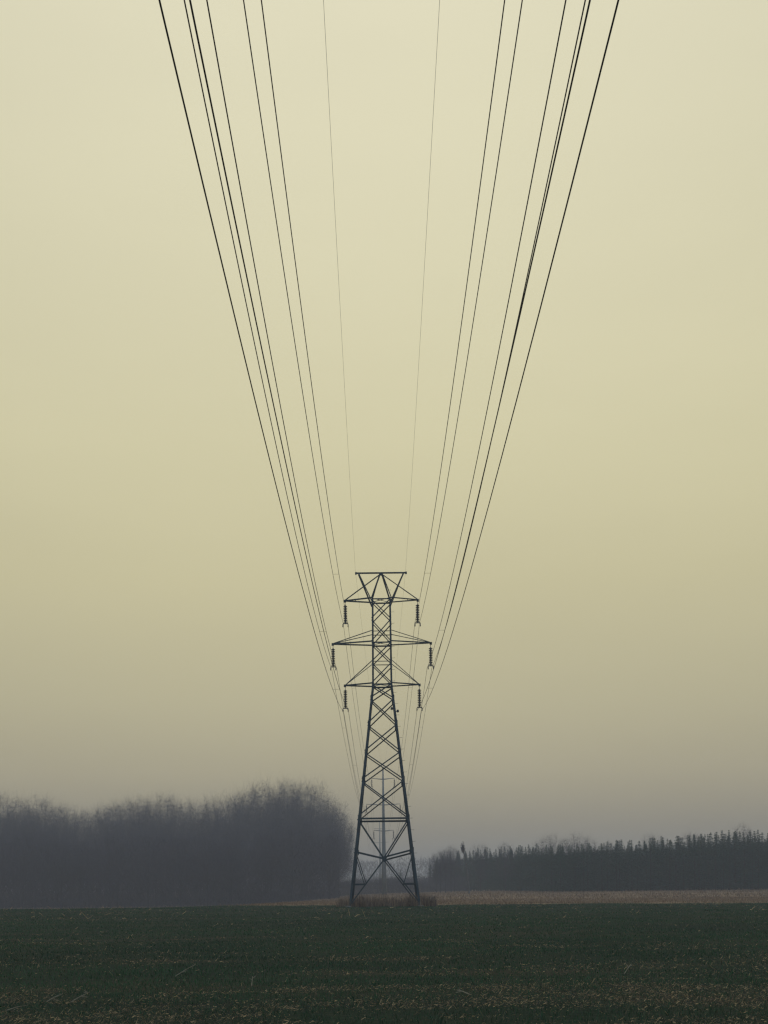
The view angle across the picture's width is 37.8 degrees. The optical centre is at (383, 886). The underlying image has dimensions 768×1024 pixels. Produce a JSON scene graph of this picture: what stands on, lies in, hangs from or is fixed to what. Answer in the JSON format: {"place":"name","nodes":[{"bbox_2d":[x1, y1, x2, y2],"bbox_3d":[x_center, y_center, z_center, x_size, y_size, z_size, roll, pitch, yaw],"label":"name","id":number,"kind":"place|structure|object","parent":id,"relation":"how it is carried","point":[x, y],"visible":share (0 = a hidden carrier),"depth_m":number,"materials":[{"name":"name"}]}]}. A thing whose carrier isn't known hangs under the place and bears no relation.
{"place":"outdoors","nodes":[
{"label":"outdoors","id":0,"kind":"place"},
{"bbox_2d":[0,903,767,1023],"bbox_3d":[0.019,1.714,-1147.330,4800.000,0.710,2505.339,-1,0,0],"label":"field","id":1,"kind":"structure","parent":0,"point":[396,1010],"depth_m":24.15,"materials":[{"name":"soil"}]},
{"bbox_2d":[332,572,431,906],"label":"lattice pylon","id":2,"kind":"object","parent":1,"relation":"on","point":[403,786],"visible":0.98,"depth_m":99.22,"materials":[{"name":"metal"}]},
{"bbox_2d":[342,604,348,626],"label":"insulator string","id":3,"kind":"object","parent":2,"relation":"hanging from","point":[345,615],"visible":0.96,"depth_m":99.94,"materials":[{"name":"ceramic"}]},
{"bbox_2d":[243,0,373,830],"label":"conductor bundle","id":4,"kind":"object","parent":3,"relation":"hanging from","point":[297,280],"visible":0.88,"depth_m":34.70,"materials":[{"name":"metal"}]},
{"bbox_2d":[342,687,348,711],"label":"insulator string","id":5,"kind":"object","parent":2,"relation":"hanging from","point":[345,697],"visible":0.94,"depth_m":99.93,"materials":[{"name":"ceramic"}]},
{"bbox_2d":[158,0,374,859],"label":"conductor bundle","id":6,"kind":"object","parent":5,"relation":"hanging from","point":[192,12],"visible":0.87,"depth_m":21.53,"materials":[{"name":"metal"}]},
{"bbox_2d":[323,0,381,819],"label":"shield wire","id":7,"kind":"object","parent":2,"relation":"attached to","point":[338,279],"visible":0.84,"depth_m":47.12,"materials":[{"name":"metal"}]},
{"bbox_2d":[384,0,439,764],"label":"shield wire","id":8,"kind":"object","parent":2,"relation":"attached to","point":[423,282],"visible":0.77,"depth_m":47.11,"materials":[{"name":"metal"}]},
{"bbox_2d":[415,602,420,626],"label":"insulator string","id":9,"kind":"object","parent":2,"relation":"hanging from","point":[417,616],"visible":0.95,"depth_m":99.94,"materials":[{"name":"ceramic"}]},
{"bbox_2d":[388,0,522,828],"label":"conductor bundle","id":10,"kind":"object","parent":9,"relation":"hanging from","point":[467,282],"visible":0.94,"depth_m":35.04,"materials":[{"name":"metal"}]},
{"bbox_2d":[416,686,422,710],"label":"insulator string","id":11,"kind":"object","parent":2,"relation":"hanging from","point":[419,695],"visible":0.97,"depth_m":99.93,"materials":[{"name":"ceramic"}]},
{"bbox_2d":[390,0,618,854],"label":"conductor bundle","id":12,"kind":"object","parent":11,"relation":"hanging from","point":[585,20],"visible":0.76,"depth_m":21.69,"materials":[{"name":"metal"}]},
{"bbox_2d":[0,899,767,1023],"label":"straw litter","id":13,"kind":"object","parent":1,"relation":"on","point":[489,987],"visible":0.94,"depth_m":17.50,"materials":[{"name":"beige plant"}]},
{"bbox_2d":[336,892,437,906],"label":"dead weeds","id":14,"kind":"object","parent":1,"relation":"on","point":[409,900],"visible":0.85,"depth_m":98.07,"materials":[{"name":"brown plant"}]},
{"bbox_2d":[0,0,767,891],"label":"sky","id":15,"kind":"structure","parent":0,"point":[603,674],"materials":[{"name":"beige"}]},
{"bbox_2d":[2,888,767,908],"bbox_3d":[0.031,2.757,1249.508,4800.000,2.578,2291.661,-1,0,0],"label":"meadow","id":16,"kind":"structure","parent":0,"point":[508,895],"depth_m":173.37,"materials":[{"name":"brown plant"}]},
{"bbox_2d":[0,792,38,833],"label":"bare tree","id":17,"kind":"object","parent":16,"relation":"on","point":[8,805],"visible":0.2,"depth_m":347.02,"materials":[{"name":"grey plant"}]},
{"bbox_2d":[1,791,40,855],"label":"bare tree","id":18,"kind":"object","parent":16,"relation":"on","point":[19,815],"visible":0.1,"depth_m":344.67,"materials":[{"name":"grey plant"}]},
{"bbox_2d":[0,800,42,884],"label":"bare tree","id":19,"kind":"object","parent":16,"relation":"on","point":[18,822],"visible":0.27,"depth_m":327.48,"materials":[{"name":"grey plant"}]},
{"bbox_2d":[2,811,72,896],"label":"bare tree","id":20,"kind":"object","parent":16,"relation":"on","point":[50,829],"visible":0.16,"depth_m":298.42,"materials":[{"name":"grey plant"}]},
{"bbox_2d":[5,808,71,849],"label":"bare tree","id":21,"kind":"object","parent":16,"relation":"on","point":[42,824],"visible":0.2,"depth_m":312.15,"materials":[{"name":"grey plant"}]},
{"bbox_2d":[20,795,67,887],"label":"bare tree","id":22,"kind":"object","parent":16,"relation":"on","point":[44,811],"visible":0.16,"depth_m":363.12,"materials":[{"name":"grey plant"}]},
{"bbox_2d":[21,799,66,893],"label":"bare tree","id":23,"kind":"object","parent":16,"relation":"on","point":[43,823],"visible":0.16,"depth_m":329.28,"materials":[{"name":"grey plant"}]},
{"bbox_2d":[19,794,79,890],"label":"bare tree","id":24,"kind":"object","parent":16,"relation":"on","point":[51,820],"visible":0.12,"depth_m":346.29,"materials":[{"name":"grey plant"}]},
{"bbox_2d":[49,809,90,850],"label":"bare tree","id":25,"kind":"object","parent":16,"relation":"on","point":[73,826],"visible":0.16,"depth_m":347.03,"materials":[{"name":"grey plant"}]},
{"bbox_2d":[51,809,91,897],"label":"bare tree","id":26,"kind":"object","parent":16,"relation":"on","point":[77,822],"visible":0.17,"depth_m":329.64,"materials":[{"name":"grey plant"}]},
{"bbox_2d":[59,805,121,882],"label":"bare tree","id":27,"kind":"object","parent":16,"relation":"on","point":[91,824],"visible":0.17,"depth_m":347.29,"materials":[{"name":"grey plant"}]},
{"bbox_2d":[79,810,121,894],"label":"bare tree","id":28,"kind":"object","parent":16,"relation":"on","point":[98,833],"visible":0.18,"depth_m":312.66,"materials":[{"name":"grey plant"}]},
{"bbox_2d":[90,799,133,838],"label":"bare tree","id":29,"kind":"object","parent":16,"relation":"on","point":[108,816],"visible":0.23,"depth_m":346.50,"materials":[{"name":"grey plant"}]},
{"bbox_2d":[91,789,142,832],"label":"bare tree","id":30,"kind":"object","parent":16,"relation":"on","point":[114,813],"visible":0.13,"depth_m":362.00,"materials":[{"name":"grey plant"}]},
{"bbox_2d":[88,793,167,872],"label":"bare tree","id":31,"kind":"object","parent":16,"relation":"on","point":[126,820],"visible":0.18,"depth_m":330.08,"materials":[{"name":"grey plant"}]},
{"bbox_2d":[105,809,153,845],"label":"bare tree","id":32,"kind":"object","parent":16,"relation":"on","point":[118,821],"visible":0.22,"depth_m":313.53,"materials":[{"name":"grey plant"}]},
{"bbox_2d":[111,791,166,830],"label":"bare tree","id":33,"kind":"object","parent":16,"relation":"on","point":[143,808],"visible":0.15,"depth_m":362.60,"materials":[{"name":"grey plant"}]},
{"bbox_2d":[125,804,181,885],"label":"bare tree","id":34,"kind":"object","parent":16,"relation":"on","point":[154,826],"visible":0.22,"depth_m":313.10,"materials":[{"name":"grey plant"}]},
{"bbox_2d":[116,794,191,889],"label":"bare tree","id":35,"kind":"object","parent":16,"relation":"on","point":[147,821],"visible":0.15,"depth_m":330.37,"materials":[{"name":"grey plant"}]},
{"bbox_2d":[139,788,192,838],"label":"bare tree","id":36,"kind":"object","parent":16,"relation":"on","point":[166,813],"visible":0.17,"depth_m":346.13,"materials":[{"name":"grey plant"}]},
{"bbox_2d":[144,782,193,839],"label":"bare tree","id":37,"kind":"object","parent":16,"relation":"on","point":[171,811],"visible":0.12,"depth_m":364.91,"materials":[{"name":"grey plant"}]},
{"bbox_2d":[0,832,342,908],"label":"undergrowth","id":38,"kind":"object","parent":16,"relation":"on","point":[315,890],"visible":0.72,"depth_m":244.13,"materials":[{"name":"grey plant"}]},
{"bbox_2d":[150,804,192,847],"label":"bare tree","id":39,"kind":"object","parent":16,"relation":"on","point":[172,820],"visible":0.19,"depth_m":328.71,"materials":[{"name":"grey plant"}]},
{"bbox_2d":[171,793,218,878],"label":"bare tree","id":40,"kind":"object","parent":16,"relation":"on","point":[191,813],"visible":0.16,"depth_m":361.35,"materials":[{"name":"grey plant"}]},
{"bbox_2d":[188,799,234,840],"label":"bare tree","id":41,"kind":"object","parent":16,"relation":"on","point":[209,817],"visible":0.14,"depth_m":346.08,"materials":[{"name":"grey plant"}]},
{"bbox_2d":[190,787,242,843],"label":"bare tree","id":42,"kind":"object","parent":16,"relation":"on","point":[221,810],"visible":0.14,"depth_m":361.51,"materials":[{"name":"grey plant"}]},
{"bbox_2d":[193,798,258,890],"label":"bare tree","id":43,"kind":"object","parent":16,"relation":"on","point":[233,823],"visible":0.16,"depth_m":327.70,"materials":[{"name":"grey plant"}]},
{"bbox_2d":[193,791,271,851],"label":"bare tree","id":44,"kind":"object","parent":16,"relation":"on","point":[229,815],"visible":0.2,"depth_m":342.92,"materials":[{"name":"grey plant"}]},
{"bbox_2d":[209,785,272,884],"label":"bare tree","id":45,"kind":"object","parent":16,"relation":"on","point":[235,805],"visible":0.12,"depth_m":362.22,"materials":[{"name":"grey plant"}]},
{"bbox_2d":[226,796,275,897],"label":"bare tree","id":46,"kind":"object","parent":16,"relation":"on","point":[242,811],"visible":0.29,"depth_m":314.62,"materials":[{"name":"grey plant"}]},
{"bbox_2d":[221,790,288,883],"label":"bare tree","id":47,"kind":"object","parent":16,"relation":"on","point":[252,816],"visible":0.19,"depth_m":330.84,"materials":[{"name":"grey plant"}]},
{"bbox_2d":[235,779,279,839],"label":"bare tree","id":48,"kind":"object","parent":16,"relation":"on","point":[258,805],"visible":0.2,"depth_m":346.00,"materials":[{"name":"grey plant"}]},
{"bbox_2d":[223,767,314,884],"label":"bare tree","id":49,"kind":"object","parent":16,"relation":"on","point":[262,799],"visible":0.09,"depth_m":361.81,"materials":[{"name":"grey plant"}]},
{"bbox_2d":[252,790,316,879],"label":"bare tree","id":50,"kind":"object","parent":16,"relation":"on","point":[281,816],"visible":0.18,"depth_m":313.37,"materials":[{"name":"grey plant"}]},
{"bbox_2d":[259,783,310,878],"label":"bare tree","id":51,"kind":"object","parent":16,"relation":"on","point":[279,801],"visible":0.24,"depth_m":330.02,"materials":[{"name":"grey plant"}]},
{"bbox_2d":[257,774,312,831],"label":"bare tree","id":52,"kind":"object","parent":16,"relation":"on","point":[282,801],"visible":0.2,"depth_m":346.76,"materials":[{"name":"grey plant"}]},
{"bbox_2d":[256,778,326,887],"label":"bare tree","id":53,"kind":"object","parent":16,"relation":"on","point":[293,802],"visible":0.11,"depth_m":361.60,"materials":[{"name":"grey plant"}]},
{"bbox_2d":[274,791,333,882],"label":"bare tree","id":54,"kind":"object","parent":16,"relation":"on","point":[320,815],"visible":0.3,"depth_m":311.06,"materials":[{"name":"grey plant"}]},
{"bbox_2d":[267,781,344,838],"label":"bare tree","id":55,"kind":"object","parent":16,"relation":"on","point":[307,805],"visible":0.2,"depth_m":345.11,"materials":[{"name":"grey plant"}]},
{"bbox_2d":[277,806,347,879],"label":"bare tree","id":56,"kind":"object","parent":16,"relation":"on","point":[321,824],"visible":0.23,"depth_m":299.01,"materials":[{"name":"grey plant"}]},
{"bbox_2d":[283,776,346,869],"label":"bare tree","id":57,"kind":"object","parent":16,"relation":"on","point":[314,797],"visible":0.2,"depth_m":365.04,"materials":[{"name":"grey plant"}]},
{"bbox_2d":[287,793,354,879],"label":"bare tree","id":58,"kind":"object","parent":16,"relation":"on","point":[323,818],"visible":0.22,"depth_m":328.50,"materials":[{"name":"grey plant"}]},
{"bbox_2d":[301,808,353,877],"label":"bare tree","id":59,"kind":"object","parent":16,"relation":"on","point":[336,827],"visible":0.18,"depth_m":327.28,"materials":[{"name":"grey plant"}]},
{"bbox_2d":[312,832,345,898],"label":"bare tree","id":60,"kind":"object","parent":16,"relation":"on","point":[329,862],"visible":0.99,"depth_m":235.45,"materials":[{"name":"grey plant"}]},
{"bbox_2d":[312,835,353,894],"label":"bare tree","id":61,"kind":"object","parent":16,"relation":"on","point":[342,878],"visible":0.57,"depth_m":246.30,"materials":[{"name":"grey plant"}]},
{"bbox_2d":[309,810,356,872],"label":"bare tree","id":62,"kind":"object","parent":16,"relation":"on","point":[341,827],"visible":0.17,"depth_m":344.47,"materials":[{"name":"grey plant"}]},
{"bbox_2d":[314,790,355,870],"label":"bare tree","id":63,"kind":"object","parent":16,"relation":"on","point":[337,816],"visible":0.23,"depth_m":363.38,"materials":[{"name":"grey plant"}]},
{"bbox_2d":[320,834,352,898],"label":"bare tree","id":64,"kind":"object","parent":16,"relation":"on","point":[337,858],"visible":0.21,"depth_m":260.06,"materials":[{"name":"grey plant"}]},
{"bbox_2d":[318,819,355,894],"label":"bare tree","id":65,"kind":"object","parent":16,"relation":"on","point":[341,839],"visible":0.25,"depth_m":312.25,"materials":[{"name":"grey plant"}]},
{"bbox_2d":[319,816,365,875],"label":"bare tree","id":66,"kind":"object","parent":16,"relation":"on","point":[338,839],"visible":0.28,"depth_m":300.14,"materials":[{"name":"grey plant"}]},
{"bbox_2d":[367,768,394,894],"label":"tubular pole","id":67,"kind":"object","parent":16,"relation":"on","point":[384,880],"visible":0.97,"depth_m":269.69,"materials":[{"name":"metal"}]},
{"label":"insulator string","id":68,"kind":"object","parent":67,"relation":"hanging from","visible":0},
{"bbox_2d":[393,0,585,844],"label":"conductor bundle","id":69,"kind":"object","parent":68,"relation":"hanging from","point":[514,272],"visible":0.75,"depth_m":27.87,"materials":[{"name":"metal"}]},
{"bbox_2d":[339,875,467,895],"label":"scrub","id":70,"kind":"object","parent":16,"relation":"on","point":[430,887],"visible":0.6,"depth_m":325.14,"materials":[{"name":"plant"}]},
{"bbox_2d":[108,845,719,891],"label":"distant wood","id":71,"kind":"object","parent":16,"relation":"on","point":[391,872],"visible":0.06,"depth_m":732.23,"materials":[{"name":"grey plant"}]},
{"bbox_2d":[431,848,450,893],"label":"bare tree","id":72,"kind":"object","parent":16,"relation":"on","point":[440,860],"visible":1,"depth_m":264.02,"materials":[{"name":"grey plant"}]},
{"bbox_2d":[436,847,455,892],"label":"bare tree","id":73,"kind":"object","parent":16,"relation":"on","point":[445,867],"visible":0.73,"depth_m":268.62,"materials":[{"name":"grey plant"}]},
{"bbox_2d":[442,843,462,891],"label":"bare tree","id":74,"kind":"object","parent":16,"relation":"on","point":[453,863],"visible":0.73,"depth_m":280.51,"materials":[{"name":"grey plant"}]},
{"bbox_2d":[444,849,464,891],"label":"bare tree","id":75,"kind":"object","parent":16,"relation":"on","point":[455,867],"visible":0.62,"depth_m":284.18,"materials":[{"name":"grey plant"}]},
{"bbox_2d":[467,848,486,890],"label":"pine tree","id":76,"kind":"object","parent":16,"relation":"on","point":[478,875],"visible":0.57,"depth_m":320.13,"materials":[{"name":"green plant"}]},
{"bbox_2d":[465,842,493,890],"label":"bare tree","id":77,"kind":"object","parent":16,"relation":"on","point":[481,863],"visible":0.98,"depth_m":275.14,"materials":[{"name":"grey plant"}]},
{"bbox_2d":[494,841,515,890],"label":"bare tree","id":78,"kind":"object","parent":16,"relation":"on","point":[505,865],"visible":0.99,"depth_m":280.01,"materials":[{"name":"grey plant"}]},
{"bbox_2d":[523,849,537,891],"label":"pine tree","id":79,"kind":"object","parent":16,"relation":"on","point":[532,866],"visible":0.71,"depth_m":263.60,"materials":[{"name":"green plant"}]},
{"bbox_2d":[536,845,549,890],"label":"pine tree","id":80,"kind":"object","parent":16,"relation":"on","point":[546,869],"visible":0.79,"depth_m":246.78,"materials":[{"name":"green plant"}]},
{"bbox_2d":[548,849,570,891],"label":"pine tree","id":81,"kind":"object","parent":16,"relation":"on","point":[560,873],"visible":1,"depth_m":235.19,"materials":[{"name":"green plant"}]},
{"bbox_2d":[577,843,601,891],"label":"pine tree","id":82,"kind":"object","parent":16,"relation":"on","point":[587,860],"visible":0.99,"depth_m":234.97,"materials":[{"name":"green plant"}]},
{"bbox_2d":[433,842,766,891],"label":"conifer thicket","id":83,"kind":"object","parent":16,"relation":"on","point":[623,858],"visible":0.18,"depth_m":240.79,"materials":[{"name":"plant"}]},
{"bbox_2d":[587,846,612,891],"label":"pine tree","id":84,"kind":"object","parent":16,"relation":"on","point":[601,866],"visible":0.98,"depth_m":235.31,"materials":[{"name":"green plant"}]},
{"bbox_2d":[608,840,629,890],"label":"pine tree","id":85,"kind":"object","parent":16,"relation":"on","point":[616,862],"visible":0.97,"depth_m":236.09,"materials":[{"name":"green plant"}]},
{"bbox_2d":[605,842,633,890],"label":"pine tree","id":86,"kind":"object","parent":16,"relation":"on","point":[621,862],"visible":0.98,"depth_m":236.34,"materials":[{"name":"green plant"}]},
{"bbox_2d":[622,840,642,890],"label":"pine tree","id":87,"kind":"object","parent":16,"relation":"on","point":[631,856],"visible":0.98,"depth_m":235.62,"materials":[{"name":"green plant"}]},
{"bbox_2d":[621,845,645,890],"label":"pine tree","id":88,"kind":"object","parent":16,"relation":"on","point":[638,863],"visible":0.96,"depth_m":236.77,"materials":[{"name":"green plant"}]},
{"bbox_2d":[638,844,656,890],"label":"pine tree","id":89,"kind":"object","parent":16,"relation":"on","point":[646,860],"visible":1,"depth_m":235.25,"materials":[{"name":"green plant"}]},
{"bbox_2d":[657,840,687,889],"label":"pine tree","id":90,"kind":"object","parent":16,"relation":"on","point":[669,853],"visible":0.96,"depth_m":236.25,"materials":[{"name":"green plant"}]},
{"bbox_2d":[659,842,693,889],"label":"pine tree","id":91,"kind":"object","parent":16,"relation":"on","point":[677,871],"visible":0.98,"depth_m":235.32,"materials":[{"name":"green plant"}]},
{"bbox_2d":[680,835,711,889],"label":"pine tree","id":92,"kind":"object","parent":16,"relation":"on","point":[694,870],"visible":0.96,"depth_m":235.25,"materials":[{"name":"green plant"}]},
{"bbox_2d":[687,837,713,889],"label":"pine tree","id":93,"kind":"object","parent":16,"relation":"on","point":[699,880],"visible":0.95,"depth_m":235.41,"materials":[{"name":"green plant"}]},
{"bbox_2d":[690,837,711,889],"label":"pine tree","id":94,"kind":"object","parent":16,"relation":"on","point":[703,850],"visible":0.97,"depth_m":235.46,"materials":[{"name":"green plant"}]},
{"bbox_2d":[703,841,716,890],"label":"pine tree","id":95,"kind":"object","parent":16,"relation":"on","point":[708,848],"visible":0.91,"depth_m":236.72,"materials":[{"name":"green plant"}]},
{"bbox_2d":[704,834,725,890],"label":"pine tree","id":96,"kind":"object","parent":16,"relation":"on","point":[715,865],"visible":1,"depth_m":234.85,"materials":[{"name":"green plant"}]},
{"bbox_2d":[715,838,731,889],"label":"pine tree","id":97,"kind":"object","parent":16,"relation":"on","point":[723,860],"visible":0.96,"depth_m":235.05,"materials":[{"name":"green plant"}]},
{"bbox_2d":[710,842,748,889],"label":"pine tree","id":98,"kind":"object","parent":16,"relation":"on","point":[728,868],"visible":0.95,"depth_m":235.27,"materials":[{"name":"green plant"}]},
{"bbox_2d":[720,832,750,889],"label":"pine tree","id":99,"kind":"object","parent":16,"relation":"on","point":[734,857],"visible":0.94,"depth_m":235.52,"materials":[{"name":"green plant"}]},
{"bbox_2d":[734,838,762,888],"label":"pine tree","id":100,"kind":"object","parent":16,"relation":"on","point":[744,860],"visible":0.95,"depth_m":236.52,"materials":[{"name":"green plant"}]},
{"bbox_2d":[745,830,766,889],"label":"pine tree","id":101,"kind":"object","parent":16,"relation":"on","point":[758,861],"visible":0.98,"depth_m":236.29,"materials":[{"name":"green plant"}]},
{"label":"insulator string","id":102,"kind":"object","parent":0,"visible":0},
{"bbox_2d":[184,0,370,849],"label":"conductor bundle","id":103,"kind":"object","parent":102,"relation":"hanging from","point":[258,289],"visible":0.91,"depth_m":28.99,"materials":[{"name":"metal"}]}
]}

